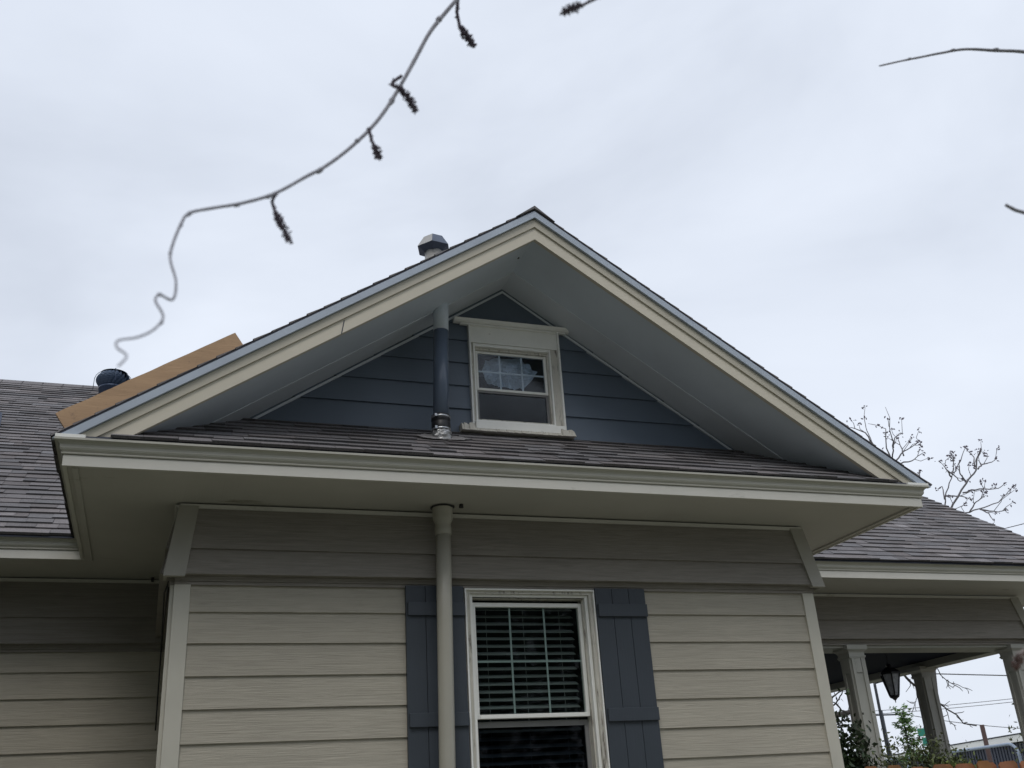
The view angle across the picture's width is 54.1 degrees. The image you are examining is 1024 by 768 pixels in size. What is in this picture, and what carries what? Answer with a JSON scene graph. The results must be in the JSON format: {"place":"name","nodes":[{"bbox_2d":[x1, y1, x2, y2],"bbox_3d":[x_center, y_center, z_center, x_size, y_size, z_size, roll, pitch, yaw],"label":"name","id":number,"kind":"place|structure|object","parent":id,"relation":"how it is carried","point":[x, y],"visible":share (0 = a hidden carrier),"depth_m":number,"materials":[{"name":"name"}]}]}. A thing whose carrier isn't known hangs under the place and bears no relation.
{"place":"outdoors","nodes":[
{"label":"outdoors","id":0,"kind":"place"},
{"bbox_2d":[115,0,476,366],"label":"hanging twig","id":1,"kind":"object","parent":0,"point":[411,101],"visible":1,"depth_m":1.01,"materials":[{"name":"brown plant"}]},
{"bbox_2d":[0,0,1023,754],"label":"sky","id":2,"kind":"structure","parent":0,"point":[837,218],"materials":[{"name":"white"}]},
{"bbox_2d":[559,0,595,16],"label":"twig","id":3,"kind":"object","parent":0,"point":[573,8],"visible":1,"depth_m":0.95,"materials":[{"name":"brown plant"}]},
{"bbox_2d":[832,690,849,726],"bbox_3d":[5.299,7.042,17.399,2.313,3.771,0.584,-5,-24,3],"label":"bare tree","id":4,"kind":"object","parent":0,"point":[842,711],"visible":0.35,"depth_m":17.99,"materials":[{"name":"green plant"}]},
{"bbox_2d":[849,702,1009,715],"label":"overhead wire","id":5,"kind":"object","parent":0,"point":[957,707],"visible":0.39,"depth_m":49.96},
{"bbox_2d":[877,699,1007,710],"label":"overhead wire","id":6,"kind":"object","parent":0,"point":[964,703],"visible":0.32,"depth_m":49.97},
{"bbox_2d":[879,48,1023,66],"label":"twig","id":7,"kind":"object","parent":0,"point":[983,49],"visible":1,"depth_m":1.55,"materials":[{"name":"brown plant"}]},
{"bbox_2d":[900,713,1019,728],"bbox_3d":[19.493,13.439,40.074,8.405,1.124,0.024,-2,-24,-3],"label":"overhead wire","id":8,"kind":"object","parent":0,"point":[967,723],"visible":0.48,"depth_m":39.97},
{"bbox_2d":[936,673,1006,675],"bbox_3d":[18.751,11.581,40.005,11.754,1.001,0.041,-3,-24,-2],"label":"overhead wire","id":9,"kind":"object","parent":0,"point":[971,674],"visible":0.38,"depth_m":39.98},
{"bbox_2d":[1005,203,1023,213],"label":"twig","id":10,"kind":"object","parent":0,"point":[1012,208],"visible":1,"depth_m":1.10,"materials":[{"name":"brown plant"}]},
{"bbox_2d":[1010,649,1023,670],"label":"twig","id":11,"kind":"object","parent":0,"point":[1017,661],"visible":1,"depth_m":0.90,"materials":[{"name":"plant"}]},
{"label":"ground","id":12,"kind":"structure","parent":0,"visible":0},
{"bbox_2d":[0,206,1023,767],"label":"house","id":13,"kind":"structure","parent":12,"relation":"on","point":[534,486],"depth_m":6.60,"materials":[{"name":"paint"}]},
{"bbox_2d":[56,333,242,427],"bbox_3d":[-2.006,-0.015,5.635,0.967,0.686,0.035,5,-25,-18],"label":"board","id":14,"kind":"object","parent":13,"relation":"on","point":[70,415],"visible":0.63,"depth_m":5.60,"materials":[{"name":"brown wood"}]},
{"bbox_2d":[453,316,575,439],"bbox_3d":[-0.089,0.142,7.441,1.200,1.000,0.911,5,-25,-18],"label":"attic window","id":15,"kind":"structure","parent":13,"relation":"in","point":[515,372],"depth_m":7.25,"materials":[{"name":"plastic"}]},
{"bbox_2d":[463,588,609,767],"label":"window","id":16,"kind":"structure","parent":13,"relation":"in","point":[535,686],"depth_m":6.34,"materials":[{"name":"plastic"}]},
{"bbox_2d":[879,653,899,702],"bbox_3d":[3.763,2.902,9.983,0.212,0.519,0.184,5,-25,-18],"label":"porch lantern","id":17,"kind":"object","parent":13,"relation":"hanging from","point":[889,676],"visible":0.85,"depth_m":9.91,"materials":[{"name":"black metal"}]},
{"bbox_2d":[833,688,891,767],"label":"evergreen bush","id":18,"kind":"object","parent":12,"relation":"on","point":[851,759],"visible":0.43,"depth_m":8.37,"materials":[{"name":"green plant"}]},
{"bbox_2d":[873,681,891,764],"bbox_3d":[9.845,9.918,25.591,0.376,4.605,0.096,-8,-24,9],"label":"utility pole","id":19,"kind":"object","parent":12,"relation":"on","point":[879,710],"visible":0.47,"depth_m":26.14,"materials":[{"name":"grey wood"}]},
{"bbox_2d":[876,710,897,764],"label":"utility pole","id":20,"kind":"object","parent":12,"relation":"on","point":[883,715],"visible":0.39,"depth_m":45.02,"materials":[{"name":"grey wood"}]},
{"bbox_2d":[889,704,928,765],"bbox_3d":[4.928,5.255,12.059,0.456,2.723,0.573,17,-31,-39],"label":"sapling","id":21,"kind":"object","parent":12,"relation":"on","point":[904,721],"visible":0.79,"depth_m":12.45,"materials":[{"name":"green plant"}]},
{"bbox_2d":[859,711,970,767],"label":"flowering shrub","id":22,"kind":"object","parent":12,"relation":"on","point":[919,751],"visible":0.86,"depth_m":8.57,"materials":[{"name":"green plant"}]},
{"bbox_2d":[917,727,928,749],"bbox_3d":[12.542,11.966,29.417,0.730,3.650,0.100,5,-25,-18],"label":"street sign","id":23,"kind":"object","parent":12,"relation":"on","point":[922,733],"visible":0.24,"depth_m":29.96,"materials":[{"name":"green metal"}]},
{"bbox_2d":[846,405,1017,689],"bbox_3d":[8.145,4.328,17.808,3.167,8.693,2.082,-9,-24,11],"label":"bare tree","id":24,"kind":"object","parent":12,"relation":"on","point":[962,478],"visible":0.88,"depth_m":18.99,"materials":[{"name":"brown plant"}]},
{"bbox_2d":[904,668,976,728],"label":"tree branches","id":25,"kind":"object","parent":12,"relation":"on","point":[913,684],"visible":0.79,"depth_m":15.99,"materials":[{"name":"brown plant"}]},
{"bbox_2d":[865,760,1023,767],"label":"wooden fence","id":26,"kind":"object","parent":12,"relation":"on","point":[988,764],"visible":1,"depth_m":8.31,"materials":[{"name":"brown wood"}]},
{"bbox_2d":[925,749,981,767],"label":"shrub","id":27,"kind":"object","parent":12,"relation":"on","point":[963,760],"visible":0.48,"depth_m":8.64,"materials":[{"name":"green plant"}]},
{"bbox_2d":[884,733,1023,767],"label":"metal building","id":28,"kind":"structure","parent":12,"relation":"on","point":[1000,754],"depth_m":37.24,"materials":[{"name":"grey metal"}]},
{"bbox_2d":[887,743,1021,767],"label":"pipe rail","id":29,"kind":"object","parent":12,"relation":"on","point":[995,746],"visible":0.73,"depth_m":21.25,"materials":[{"name":"grey metal"}]},
{"bbox_2d":[980,725,992,761],"bbox_3d":[10.463,8.920,21.533,0.109,3.060,0.109,5,-25,-18],"label":"rusty post","id":30,"kind":"object","parent":12,"relation":"on","point":[986,743],"visible":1,"depth_m":21.97,"materials":[{"name":"brown metal"}]},
{"bbox_2d":[1005,703,1023,761],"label":"bush","id":31,"kind":"object","parent":12,"relation":"on","point":[1010,739],"visible":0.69,"depth_m":20.47,"materials":[{"name":"green plant"}]}
]}

